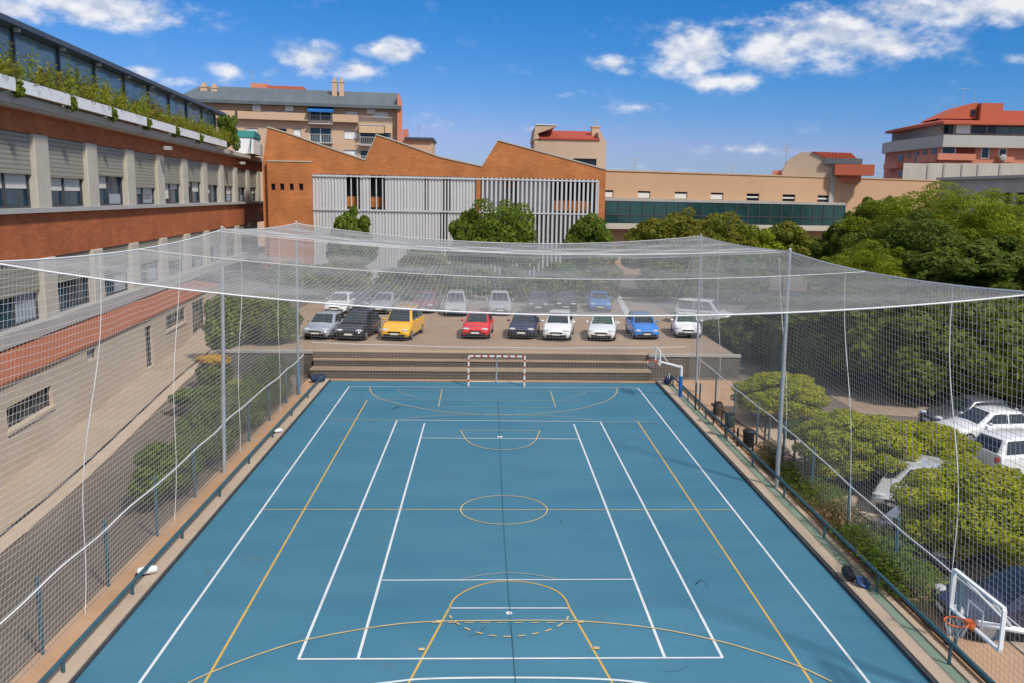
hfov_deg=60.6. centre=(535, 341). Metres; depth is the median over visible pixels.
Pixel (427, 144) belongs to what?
brown house
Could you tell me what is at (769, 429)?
pole
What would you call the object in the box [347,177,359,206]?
window
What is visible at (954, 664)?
kerb
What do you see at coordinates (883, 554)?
shrub
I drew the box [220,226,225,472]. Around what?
net post
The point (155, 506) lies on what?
fence post
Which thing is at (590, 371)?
terrace steps
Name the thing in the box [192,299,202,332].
door
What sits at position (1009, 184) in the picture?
grey annex
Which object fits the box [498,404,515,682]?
court seam
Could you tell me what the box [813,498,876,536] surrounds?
shrub
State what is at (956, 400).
parked car
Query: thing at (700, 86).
sky
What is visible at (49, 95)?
planter box
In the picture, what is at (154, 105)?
roof planting
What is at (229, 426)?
shrub
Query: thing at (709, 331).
evergreen bush
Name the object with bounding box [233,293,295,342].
shrub
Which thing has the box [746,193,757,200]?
window
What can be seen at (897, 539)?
fence post
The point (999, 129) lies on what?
upper window
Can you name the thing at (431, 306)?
parked car
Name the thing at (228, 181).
window
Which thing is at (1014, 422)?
parked car
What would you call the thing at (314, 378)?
sports bag
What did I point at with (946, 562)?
parked car
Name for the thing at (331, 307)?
parked car
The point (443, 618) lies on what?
yellow side line
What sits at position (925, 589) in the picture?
shrub
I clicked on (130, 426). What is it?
pavement
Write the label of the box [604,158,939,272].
peach block
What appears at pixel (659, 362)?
basketball hoop
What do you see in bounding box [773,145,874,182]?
gabled house
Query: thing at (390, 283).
shrub
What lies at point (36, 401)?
low window
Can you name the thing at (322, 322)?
parked car
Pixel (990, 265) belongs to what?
pine tree
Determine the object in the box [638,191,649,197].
window
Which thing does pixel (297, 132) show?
window
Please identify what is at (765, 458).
shrub
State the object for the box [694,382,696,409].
pole
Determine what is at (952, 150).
window
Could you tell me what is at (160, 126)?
planter box
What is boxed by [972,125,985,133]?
upper window
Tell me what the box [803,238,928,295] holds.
pine tree
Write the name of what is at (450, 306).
parked car
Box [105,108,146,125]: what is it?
planter box
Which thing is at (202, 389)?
shrub
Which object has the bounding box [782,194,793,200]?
window
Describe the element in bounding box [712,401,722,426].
litter bin
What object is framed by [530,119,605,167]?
corner house
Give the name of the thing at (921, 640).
gutter
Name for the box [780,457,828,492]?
shrub
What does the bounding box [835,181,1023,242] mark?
tree
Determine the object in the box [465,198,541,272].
garden tree
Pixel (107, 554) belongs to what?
fence post
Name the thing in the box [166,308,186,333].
low window
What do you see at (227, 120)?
trailing plant
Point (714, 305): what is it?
parked car
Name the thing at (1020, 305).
evergreen bush
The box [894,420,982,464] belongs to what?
pruned tree
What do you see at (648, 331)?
parked car
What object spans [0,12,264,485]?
school wing
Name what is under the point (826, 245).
pine tree
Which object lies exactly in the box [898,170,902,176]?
window
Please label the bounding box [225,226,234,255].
window
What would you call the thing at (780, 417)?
net post
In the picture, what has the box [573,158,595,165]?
window
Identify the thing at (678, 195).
window
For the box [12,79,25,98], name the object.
trailing plant
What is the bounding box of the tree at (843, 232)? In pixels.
[836,195,909,260]
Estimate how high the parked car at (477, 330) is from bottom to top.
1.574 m
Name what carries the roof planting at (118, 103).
in the planter box at (7, 84)
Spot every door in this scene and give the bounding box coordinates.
[145,326,150,366]
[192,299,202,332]
[310,112,331,120]
[310,128,331,141]
[359,151,367,158]
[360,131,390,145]
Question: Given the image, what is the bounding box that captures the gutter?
[668,383,967,682]
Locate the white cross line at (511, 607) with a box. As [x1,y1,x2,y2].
[298,386,722,682]
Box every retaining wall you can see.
[225,349,313,374]
[648,353,740,377]
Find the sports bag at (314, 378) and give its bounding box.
[310,373,325,381]
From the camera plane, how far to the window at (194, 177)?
75.06 m
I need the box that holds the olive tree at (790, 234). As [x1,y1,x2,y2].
[761,220,814,295]
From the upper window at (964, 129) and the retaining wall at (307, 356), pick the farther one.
the upper window at (964, 129)
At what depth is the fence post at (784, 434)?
35.80 m
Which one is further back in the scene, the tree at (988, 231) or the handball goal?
the tree at (988, 231)
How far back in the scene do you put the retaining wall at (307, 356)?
52.78 m
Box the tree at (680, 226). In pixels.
[651,206,724,296]
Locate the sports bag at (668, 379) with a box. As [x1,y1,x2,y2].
[664,374,672,384]
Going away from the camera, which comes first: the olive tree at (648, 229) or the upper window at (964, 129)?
the olive tree at (648, 229)
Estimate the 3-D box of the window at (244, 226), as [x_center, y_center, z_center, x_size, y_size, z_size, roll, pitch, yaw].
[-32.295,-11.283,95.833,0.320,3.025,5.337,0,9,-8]
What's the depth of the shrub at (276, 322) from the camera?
54.74 m
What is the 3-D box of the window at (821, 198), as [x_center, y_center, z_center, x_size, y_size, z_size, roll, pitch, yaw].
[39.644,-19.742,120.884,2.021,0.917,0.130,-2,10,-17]
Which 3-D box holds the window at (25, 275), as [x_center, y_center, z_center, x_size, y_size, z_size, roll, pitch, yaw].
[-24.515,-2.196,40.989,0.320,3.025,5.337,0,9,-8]
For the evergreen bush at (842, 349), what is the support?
on the ground
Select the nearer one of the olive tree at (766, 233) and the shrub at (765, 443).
the shrub at (765, 443)
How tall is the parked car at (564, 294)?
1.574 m
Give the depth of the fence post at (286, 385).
45.22 m
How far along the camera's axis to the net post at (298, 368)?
46.97 m
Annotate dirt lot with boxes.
[791,372,1023,416]
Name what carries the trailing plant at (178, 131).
hanging from the planter box at (188, 134)
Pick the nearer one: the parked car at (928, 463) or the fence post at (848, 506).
the fence post at (848, 506)
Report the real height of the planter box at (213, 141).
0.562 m
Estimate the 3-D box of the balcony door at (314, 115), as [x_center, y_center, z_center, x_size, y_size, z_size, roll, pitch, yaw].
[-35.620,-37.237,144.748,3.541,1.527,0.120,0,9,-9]
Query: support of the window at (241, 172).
in the school wing
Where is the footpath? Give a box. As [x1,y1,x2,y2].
[733,380,1023,652]
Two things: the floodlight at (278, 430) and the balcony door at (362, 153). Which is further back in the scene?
the balcony door at (362, 153)
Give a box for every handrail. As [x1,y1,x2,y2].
[37,374,324,682]
[670,374,995,682]
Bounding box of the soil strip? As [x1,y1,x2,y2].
[9,379,314,682]
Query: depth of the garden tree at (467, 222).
87.29 m
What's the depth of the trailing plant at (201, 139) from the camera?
71.92 m
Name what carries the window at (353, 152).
in the apartment block at (351, 122)
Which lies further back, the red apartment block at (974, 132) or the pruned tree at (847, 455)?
the red apartment block at (974, 132)
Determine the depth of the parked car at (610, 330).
59.56 m
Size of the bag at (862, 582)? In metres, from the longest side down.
0.440 x 0.439 x 0.100 m
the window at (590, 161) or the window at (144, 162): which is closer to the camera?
the window at (144, 162)
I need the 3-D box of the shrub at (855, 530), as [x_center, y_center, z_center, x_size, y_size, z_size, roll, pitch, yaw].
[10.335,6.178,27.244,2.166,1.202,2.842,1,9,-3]
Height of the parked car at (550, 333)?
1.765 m
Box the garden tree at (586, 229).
[560,212,616,267]
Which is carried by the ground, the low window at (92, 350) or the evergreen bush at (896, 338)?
the evergreen bush at (896, 338)
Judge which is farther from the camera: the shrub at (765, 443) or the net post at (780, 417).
the shrub at (765, 443)
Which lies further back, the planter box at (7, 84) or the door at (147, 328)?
the door at (147, 328)
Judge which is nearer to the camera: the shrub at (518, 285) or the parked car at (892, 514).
the parked car at (892, 514)
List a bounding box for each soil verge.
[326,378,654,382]
[674,380,1023,682]
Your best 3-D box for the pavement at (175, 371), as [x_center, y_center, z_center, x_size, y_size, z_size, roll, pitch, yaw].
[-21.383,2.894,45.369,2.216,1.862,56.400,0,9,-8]
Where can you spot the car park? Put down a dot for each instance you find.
(498, 336)
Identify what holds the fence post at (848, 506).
on the ground
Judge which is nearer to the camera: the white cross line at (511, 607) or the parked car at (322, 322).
the white cross line at (511, 607)
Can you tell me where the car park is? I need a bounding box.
[236,295,731,354]
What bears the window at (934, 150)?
in the red apartment block at (974, 132)
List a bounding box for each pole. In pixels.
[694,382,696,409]
[698,383,700,409]
[736,428,738,446]
[763,419,766,447]
[767,418,770,443]
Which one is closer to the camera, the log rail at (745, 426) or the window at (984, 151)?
the log rail at (745, 426)
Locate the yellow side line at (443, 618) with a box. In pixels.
[203,400,812,682]
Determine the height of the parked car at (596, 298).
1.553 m
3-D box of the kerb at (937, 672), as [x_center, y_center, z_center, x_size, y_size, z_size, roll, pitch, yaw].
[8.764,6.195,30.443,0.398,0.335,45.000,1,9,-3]
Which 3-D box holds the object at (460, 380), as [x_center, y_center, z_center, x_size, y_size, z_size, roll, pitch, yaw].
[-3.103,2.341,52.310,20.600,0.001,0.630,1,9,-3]
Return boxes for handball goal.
[468,355,525,386]
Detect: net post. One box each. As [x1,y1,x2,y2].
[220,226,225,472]
[295,221,300,394]
[693,234,701,391]
[774,248,791,488]
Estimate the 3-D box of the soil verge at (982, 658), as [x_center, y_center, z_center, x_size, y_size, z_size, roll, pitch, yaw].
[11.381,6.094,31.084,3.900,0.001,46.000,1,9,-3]
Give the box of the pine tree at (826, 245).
[808,222,841,286]
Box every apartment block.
[184,74,401,245]
[882,89,1023,178]
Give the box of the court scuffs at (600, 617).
[203,386,839,668]
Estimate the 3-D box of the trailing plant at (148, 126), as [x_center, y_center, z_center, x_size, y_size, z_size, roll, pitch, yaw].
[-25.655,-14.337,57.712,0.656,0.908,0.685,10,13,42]
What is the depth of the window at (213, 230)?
82.66 m
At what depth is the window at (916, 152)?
154.89 m
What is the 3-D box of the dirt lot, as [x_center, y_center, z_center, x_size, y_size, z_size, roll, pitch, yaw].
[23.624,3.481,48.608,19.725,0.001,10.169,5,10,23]
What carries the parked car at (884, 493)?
on the ground
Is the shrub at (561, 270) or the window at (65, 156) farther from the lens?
the shrub at (561, 270)
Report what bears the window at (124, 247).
in the school wing
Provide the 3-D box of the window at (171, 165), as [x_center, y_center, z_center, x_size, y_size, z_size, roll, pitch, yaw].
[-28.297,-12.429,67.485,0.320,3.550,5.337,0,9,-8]
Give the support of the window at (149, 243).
in the school wing
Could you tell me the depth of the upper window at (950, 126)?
147.65 m
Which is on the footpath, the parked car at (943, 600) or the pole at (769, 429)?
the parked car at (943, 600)
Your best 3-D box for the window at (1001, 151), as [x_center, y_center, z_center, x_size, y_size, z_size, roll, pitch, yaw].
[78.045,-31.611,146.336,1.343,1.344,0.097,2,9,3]
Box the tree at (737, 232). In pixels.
[686,211,758,263]
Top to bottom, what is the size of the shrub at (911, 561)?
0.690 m
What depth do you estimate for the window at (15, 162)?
41.16 m
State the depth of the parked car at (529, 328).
59.80 m
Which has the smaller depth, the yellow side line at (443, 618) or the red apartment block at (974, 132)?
the yellow side line at (443, 618)
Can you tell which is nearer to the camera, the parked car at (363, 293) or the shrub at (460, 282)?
the parked car at (363, 293)
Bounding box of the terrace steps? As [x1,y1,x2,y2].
[310,349,651,380]
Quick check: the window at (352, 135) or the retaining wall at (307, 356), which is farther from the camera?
the window at (352, 135)
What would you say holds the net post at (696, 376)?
on the soil verge at (982, 658)
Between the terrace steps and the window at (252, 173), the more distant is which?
the window at (252, 173)
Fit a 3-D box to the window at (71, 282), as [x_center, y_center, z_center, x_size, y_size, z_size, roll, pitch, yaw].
[-25.489,-3.332,47.845,0.320,3.025,5.337,0,9,-8]
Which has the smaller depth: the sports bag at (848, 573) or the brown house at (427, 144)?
the sports bag at (848, 573)
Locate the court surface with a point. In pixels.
(425, 567)
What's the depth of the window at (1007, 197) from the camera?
90.45 m
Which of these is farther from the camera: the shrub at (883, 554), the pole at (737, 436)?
the pole at (737, 436)
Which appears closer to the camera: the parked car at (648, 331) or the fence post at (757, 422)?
the fence post at (757, 422)
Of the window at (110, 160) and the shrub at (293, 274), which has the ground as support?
the shrub at (293, 274)
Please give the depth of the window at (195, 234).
75.80 m
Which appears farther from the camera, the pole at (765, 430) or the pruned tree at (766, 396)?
the pruned tree at (766, 396)
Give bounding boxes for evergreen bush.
[700,317,729,342]
[717,295,782,357]
[756,293,810,371]
[781,285,879,383]
[807,287,923,393]
[867,289,997,400]
[915,299,1023,401]
[1002,301,1023,403]
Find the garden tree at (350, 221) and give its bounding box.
[325,205,378,265]
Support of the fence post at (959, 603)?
on the ground
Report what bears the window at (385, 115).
in the apartment block at (351, 122)
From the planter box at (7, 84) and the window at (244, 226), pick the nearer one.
the planter box at (7, 84)
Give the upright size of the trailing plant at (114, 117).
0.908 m
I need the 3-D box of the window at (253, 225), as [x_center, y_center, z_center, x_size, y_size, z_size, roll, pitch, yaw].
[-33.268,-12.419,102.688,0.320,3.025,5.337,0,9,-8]
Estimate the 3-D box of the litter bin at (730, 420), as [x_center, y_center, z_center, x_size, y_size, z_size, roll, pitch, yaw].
[8.920,3.924,40.282,0.530,1.260,0.530,1,9,-3]
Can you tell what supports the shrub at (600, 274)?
on the ground
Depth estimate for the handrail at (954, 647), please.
25.03 m
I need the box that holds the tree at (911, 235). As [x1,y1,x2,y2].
[838,207,1002,290]
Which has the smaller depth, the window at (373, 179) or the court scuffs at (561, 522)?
the court scuffs at (561, 522)
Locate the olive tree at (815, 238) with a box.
[792,236,820,294]
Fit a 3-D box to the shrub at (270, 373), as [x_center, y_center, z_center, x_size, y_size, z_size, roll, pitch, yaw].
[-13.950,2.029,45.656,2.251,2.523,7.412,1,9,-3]
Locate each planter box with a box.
[0,74,15,90]
[6,80,70,105]
[62,96,111,116]
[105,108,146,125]
[140,118,175,133]
[171,127,199,139]
[194,134,226,146]
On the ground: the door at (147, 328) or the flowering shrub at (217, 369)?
the flowering shrub at (217, 369)
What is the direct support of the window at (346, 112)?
in the apartment block at (351, 122)
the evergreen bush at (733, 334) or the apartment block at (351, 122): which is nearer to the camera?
the evergreen bush at (733, 334)
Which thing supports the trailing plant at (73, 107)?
hanging from the planter box at (89, 107)
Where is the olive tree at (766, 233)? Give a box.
[732,225,791,274]
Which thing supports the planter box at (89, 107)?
on the school wing
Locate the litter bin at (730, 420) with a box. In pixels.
[724,413,735,439]
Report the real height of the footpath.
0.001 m
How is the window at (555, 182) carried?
in the sawtooth hall
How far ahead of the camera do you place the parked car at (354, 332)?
58.19 m
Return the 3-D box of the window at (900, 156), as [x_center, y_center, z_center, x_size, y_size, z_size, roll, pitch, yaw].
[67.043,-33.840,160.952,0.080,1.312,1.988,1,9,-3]
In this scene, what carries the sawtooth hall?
on the ground
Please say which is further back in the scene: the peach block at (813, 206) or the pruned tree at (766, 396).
the peach block at (813, 206)
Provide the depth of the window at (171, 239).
68.65 m
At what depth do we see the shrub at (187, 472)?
30.54 m
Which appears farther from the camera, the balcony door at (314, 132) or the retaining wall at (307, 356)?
the balcony door at (314, 132)
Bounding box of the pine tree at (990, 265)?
[871,233,1023,304]
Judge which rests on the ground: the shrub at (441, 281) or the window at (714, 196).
the shrub at (441, 281)
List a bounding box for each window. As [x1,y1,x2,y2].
[0,130,31,208]
[0,261,39,331]
[6,387,55,435]
[48,137,83,206]
[55,250,89,311]
[87,348,93,359]
[97,145,123,205]
[102,244,128,295]
[134,151,154,204]
[139,239,158,283]
[164,156,179,203]
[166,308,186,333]
[167,235,182,275]
[187,160,200,202]
[189,231,203,266]
[207,163,217,201]
[209,228,219,261]
[223,166,232,201]
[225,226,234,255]
[237,168,244,201]
[239,224,246,251]
[246,128,257,132]
[250,170,255,200]
[251,222,257,248]
[293,129,300,136]
[344,131,357,139]
[344,150,357,156]
[345,111,357,114]
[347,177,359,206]
[369,177,384,206]
[372,111,388,118]
[554,181,591,210]
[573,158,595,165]
[605,190,612,197]
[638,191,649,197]
[675,192,686,198]
[711,193,722,199]
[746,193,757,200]
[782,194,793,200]
[817,195,827,201]
[898,154,902,160]
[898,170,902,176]
[914,151,918,162]
[931,147,936,153]
[941,147,955,153]
[944,125,952,133]
[956,125,969,133]
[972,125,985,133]
[980,148,989,158]
[988,126,995,133]
[996,126,1009,133]
[998,148,1006,156]
[1004,193,1011,205]
[1010,126,1023,133]
[1017,192,1023,208]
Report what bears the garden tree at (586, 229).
on the ground
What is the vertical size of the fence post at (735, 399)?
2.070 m
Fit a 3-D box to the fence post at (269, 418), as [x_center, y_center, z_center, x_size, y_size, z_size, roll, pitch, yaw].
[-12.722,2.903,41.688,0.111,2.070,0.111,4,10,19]
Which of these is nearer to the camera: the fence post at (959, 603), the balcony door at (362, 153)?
the fence post at (959, 603)
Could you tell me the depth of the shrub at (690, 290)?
80.57 m
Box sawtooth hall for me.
[262,126,605,283]
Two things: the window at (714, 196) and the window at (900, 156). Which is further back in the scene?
the window at (900, 156)
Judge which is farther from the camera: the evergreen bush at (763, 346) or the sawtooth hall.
the sawtooth hall
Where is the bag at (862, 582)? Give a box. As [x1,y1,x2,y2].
[856,576,869,588]
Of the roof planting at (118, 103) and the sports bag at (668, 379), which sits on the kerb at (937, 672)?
the sports bag at (668, 379)
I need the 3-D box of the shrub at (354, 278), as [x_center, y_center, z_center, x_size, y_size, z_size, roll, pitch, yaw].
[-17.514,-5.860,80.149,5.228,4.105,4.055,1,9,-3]
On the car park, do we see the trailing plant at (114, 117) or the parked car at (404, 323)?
the parked car at (404, 323)
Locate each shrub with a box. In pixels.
[128,433,209,503]
[168,384,220,407]
[173,394,245,459]
[195,353,234,386]
[201,294,266,350]
[217,375,274,426]
[219,379,240,392]
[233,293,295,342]
[240,355,292,403]
[257,300,303,342]
[263,261,329,298]
[320,255,372,295]
[372,268,406,294]
[397,244,451,298]
[443,260,497,299]
[496,266,537,297]
[528,262,587,300]
[579,255,623,301]
[634,260,685,302]
[675,255,731,300]
[720,254,772,302]
[749,445,796,470]
[755,439,788,455]
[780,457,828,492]
[792,476,851,512]
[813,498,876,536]
[828,515,904,560]
[854,531,945,595]
[869,554,950,606]
[884,555,929,581]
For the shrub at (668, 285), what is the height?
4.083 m
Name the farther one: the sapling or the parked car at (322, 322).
the parked car at (322, 322)
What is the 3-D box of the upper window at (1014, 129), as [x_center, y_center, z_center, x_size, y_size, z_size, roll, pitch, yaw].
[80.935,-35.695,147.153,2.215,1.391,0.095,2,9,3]
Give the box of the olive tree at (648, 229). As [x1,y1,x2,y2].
[616,217,682,296]
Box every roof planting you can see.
[0,27,232,143]
[0,40,233,147]
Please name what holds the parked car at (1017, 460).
on the ground
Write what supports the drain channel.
on the ground
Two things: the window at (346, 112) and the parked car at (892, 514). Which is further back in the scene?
the window at (346, 112)
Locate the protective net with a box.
[0,223,1023,682]
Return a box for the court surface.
[75,381,929,682]
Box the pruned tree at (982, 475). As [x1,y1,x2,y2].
[889,457,1023,566]
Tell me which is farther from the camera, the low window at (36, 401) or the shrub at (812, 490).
the low window at (36, 401)
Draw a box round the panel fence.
[902,163,1023,179]
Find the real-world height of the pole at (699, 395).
1.580 m
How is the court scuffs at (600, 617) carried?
on the court surface
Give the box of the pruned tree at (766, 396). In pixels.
[730,371,832,420]
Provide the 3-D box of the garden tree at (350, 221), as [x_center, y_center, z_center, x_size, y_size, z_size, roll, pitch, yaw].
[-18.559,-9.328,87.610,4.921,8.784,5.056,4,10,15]
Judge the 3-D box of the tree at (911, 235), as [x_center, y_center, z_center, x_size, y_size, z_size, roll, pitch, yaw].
[25.718,-3.721,59.907,10.930,10.833,11.078,1,9,-3]
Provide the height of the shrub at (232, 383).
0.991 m
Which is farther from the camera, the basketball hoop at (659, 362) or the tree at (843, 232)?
the tree at (843, 232)
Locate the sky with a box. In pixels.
[0,0,1023,177]
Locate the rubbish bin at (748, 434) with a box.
[743,428,754,447]
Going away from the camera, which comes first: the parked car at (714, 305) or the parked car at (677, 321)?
the parked car at (677, 321)
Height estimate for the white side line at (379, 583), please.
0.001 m
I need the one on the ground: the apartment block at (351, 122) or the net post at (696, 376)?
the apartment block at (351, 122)
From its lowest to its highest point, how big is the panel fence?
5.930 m
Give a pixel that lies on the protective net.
(692, 249)
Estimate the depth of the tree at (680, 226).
85.02 m
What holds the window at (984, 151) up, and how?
in the red apartment block at (974, 132)
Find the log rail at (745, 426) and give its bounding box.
[711,403,775,446]
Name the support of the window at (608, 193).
in the peach block at (813, 206)
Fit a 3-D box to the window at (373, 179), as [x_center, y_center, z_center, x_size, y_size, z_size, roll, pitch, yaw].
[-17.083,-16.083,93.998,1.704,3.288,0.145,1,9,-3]
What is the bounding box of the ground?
[0,253,1023,682]
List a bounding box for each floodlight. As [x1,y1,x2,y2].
[135,565,157,575]
[273,428,282,433]
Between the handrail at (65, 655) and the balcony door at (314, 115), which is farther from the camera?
the balcony door at (314, 115)
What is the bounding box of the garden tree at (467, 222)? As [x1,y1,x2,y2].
[446,208,488,266]
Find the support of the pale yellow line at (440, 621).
on the court surface
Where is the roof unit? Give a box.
[235,130,262,155]
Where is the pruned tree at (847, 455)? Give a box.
[791,408,921,481]
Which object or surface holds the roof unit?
on the school wing
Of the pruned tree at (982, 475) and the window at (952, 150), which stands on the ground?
the pruned tree at (982, 475)
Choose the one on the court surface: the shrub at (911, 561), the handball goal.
the handball goal
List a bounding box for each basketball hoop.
[647,347,682,396]
[944,568,1023,651]
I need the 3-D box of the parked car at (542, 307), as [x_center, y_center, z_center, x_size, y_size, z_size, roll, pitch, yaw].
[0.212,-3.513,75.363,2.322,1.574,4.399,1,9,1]
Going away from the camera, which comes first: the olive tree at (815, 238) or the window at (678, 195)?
the olive tree at (815, 238)
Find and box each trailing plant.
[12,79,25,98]
[65,96,78,111]
[108,108,118,121]
[143,117,152,130]
[172,126,180,136]
[196,133,203,143]
[217,114,240,150]
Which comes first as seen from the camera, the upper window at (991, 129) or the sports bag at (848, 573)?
the sports bag at (848, 573)
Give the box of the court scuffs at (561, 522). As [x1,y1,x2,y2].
[267,429,707,671]
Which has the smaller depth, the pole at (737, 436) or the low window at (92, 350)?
the pole at (737, 436)
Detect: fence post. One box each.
[35,575,44,654]
[102,519,110,586]
[153,477,158,535]
[191,445,196,497]
[267,381,270,420]
[285,367,286,402]
[714,370,717,401]
[734,385,736,412]
[755,402,759,443]
[781,422,785,469]
[810,447,814,494]
[845,478,851,534]
[891,517,899,582]
[954,571,963,644]
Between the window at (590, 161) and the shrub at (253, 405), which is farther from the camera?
the window at (590, 161)
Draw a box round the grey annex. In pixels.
[936,175,1023,220]
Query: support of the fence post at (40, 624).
on the soil strip
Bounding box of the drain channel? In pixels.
[0,350,210,536]
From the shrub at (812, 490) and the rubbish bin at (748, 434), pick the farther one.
the rubbish bin at (748, 434)
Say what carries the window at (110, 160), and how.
in the school wing
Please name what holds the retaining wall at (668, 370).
on the ground
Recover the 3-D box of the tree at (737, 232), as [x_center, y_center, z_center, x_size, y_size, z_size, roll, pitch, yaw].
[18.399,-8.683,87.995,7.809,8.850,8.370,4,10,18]
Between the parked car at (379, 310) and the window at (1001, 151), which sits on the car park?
the parked car at (379, 310)
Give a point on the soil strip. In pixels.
(66, 641)
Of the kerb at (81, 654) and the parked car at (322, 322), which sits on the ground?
the kerb at (81, 654)
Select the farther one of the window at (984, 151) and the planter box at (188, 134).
the window at (984, 151)
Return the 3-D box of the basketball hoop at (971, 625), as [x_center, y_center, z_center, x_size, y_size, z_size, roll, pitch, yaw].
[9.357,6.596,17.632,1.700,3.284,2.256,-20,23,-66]
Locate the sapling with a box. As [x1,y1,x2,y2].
[782,419,803,464]
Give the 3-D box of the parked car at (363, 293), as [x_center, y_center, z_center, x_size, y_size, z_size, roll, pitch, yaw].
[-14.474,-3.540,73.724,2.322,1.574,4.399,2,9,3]
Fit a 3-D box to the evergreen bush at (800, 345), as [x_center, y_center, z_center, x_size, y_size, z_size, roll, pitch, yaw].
[19.180,-0.372,53.147,8.389,6.143,6.103,1,9,-3]
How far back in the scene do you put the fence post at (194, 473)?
30.94 m
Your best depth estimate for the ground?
29.94 m
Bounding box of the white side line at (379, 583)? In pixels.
[138,387,869,682]
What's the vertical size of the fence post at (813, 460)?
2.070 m
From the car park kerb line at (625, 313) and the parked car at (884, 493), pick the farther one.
the car park kerb line at (625, 313)
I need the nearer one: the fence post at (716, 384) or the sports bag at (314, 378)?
the fence post at (716, 384)
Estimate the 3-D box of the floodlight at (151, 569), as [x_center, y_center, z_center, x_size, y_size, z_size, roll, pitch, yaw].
[-10.974,6.450,24.644,0.596,0.289,0.268,-6,12,-37]
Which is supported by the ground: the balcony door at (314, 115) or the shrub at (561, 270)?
the shrub at (561, 270)
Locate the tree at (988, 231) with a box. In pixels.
[951,202,1023,251]
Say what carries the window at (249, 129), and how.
in the apartment block at (351, 122)
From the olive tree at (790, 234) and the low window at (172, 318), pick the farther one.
the olive tree at (790, 234)
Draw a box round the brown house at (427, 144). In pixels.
[402,125,436,153]
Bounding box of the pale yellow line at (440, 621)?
[188,388,831,682]
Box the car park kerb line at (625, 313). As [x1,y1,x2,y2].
[615,293,628,314]
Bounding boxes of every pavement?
[0,329,210,533]
[0,349,220,552]
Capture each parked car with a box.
[302,311,344,338]
[323,291,354,312]
[335,308,380,339]
[351,289,374,308]
[369,292,400,312]
[381,304,424,339]
[412,291,440,312]
[443,289,467,315]
[461,311,493,337]
[487,290,511,312]
[507,311,539,338]
[527,290,549,310]
[541,310,574,339]
[554,290,578,309]
[586,313,619,340]
[587,291,612,310]
[625,311,658,338]
[670,311,702,337]
[675,297,732,322]
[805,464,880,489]
[871,453,939,510]
[880,489,959,533]
[882,458,951,482]
[888,502,982,573]
[918,394,1010,421]
[931,564,1023,642]
[935,405,1023,439]
[974,428,1023,478]
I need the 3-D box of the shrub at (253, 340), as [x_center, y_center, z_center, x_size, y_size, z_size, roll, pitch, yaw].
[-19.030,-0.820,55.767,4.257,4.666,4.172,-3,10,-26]
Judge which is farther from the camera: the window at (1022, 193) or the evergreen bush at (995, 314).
the window at (1022, 193)
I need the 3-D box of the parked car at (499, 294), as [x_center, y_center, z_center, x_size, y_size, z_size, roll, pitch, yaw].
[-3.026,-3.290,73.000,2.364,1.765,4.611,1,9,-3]
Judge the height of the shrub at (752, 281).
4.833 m
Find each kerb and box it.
[44,379,329,682]
[658,381,956,682]
[671,382,976,682]
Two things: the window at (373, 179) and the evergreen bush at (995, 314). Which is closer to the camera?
the evergreen bush at (995, 314)
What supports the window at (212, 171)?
in the school wing
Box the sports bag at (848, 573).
[841,565,855,581]

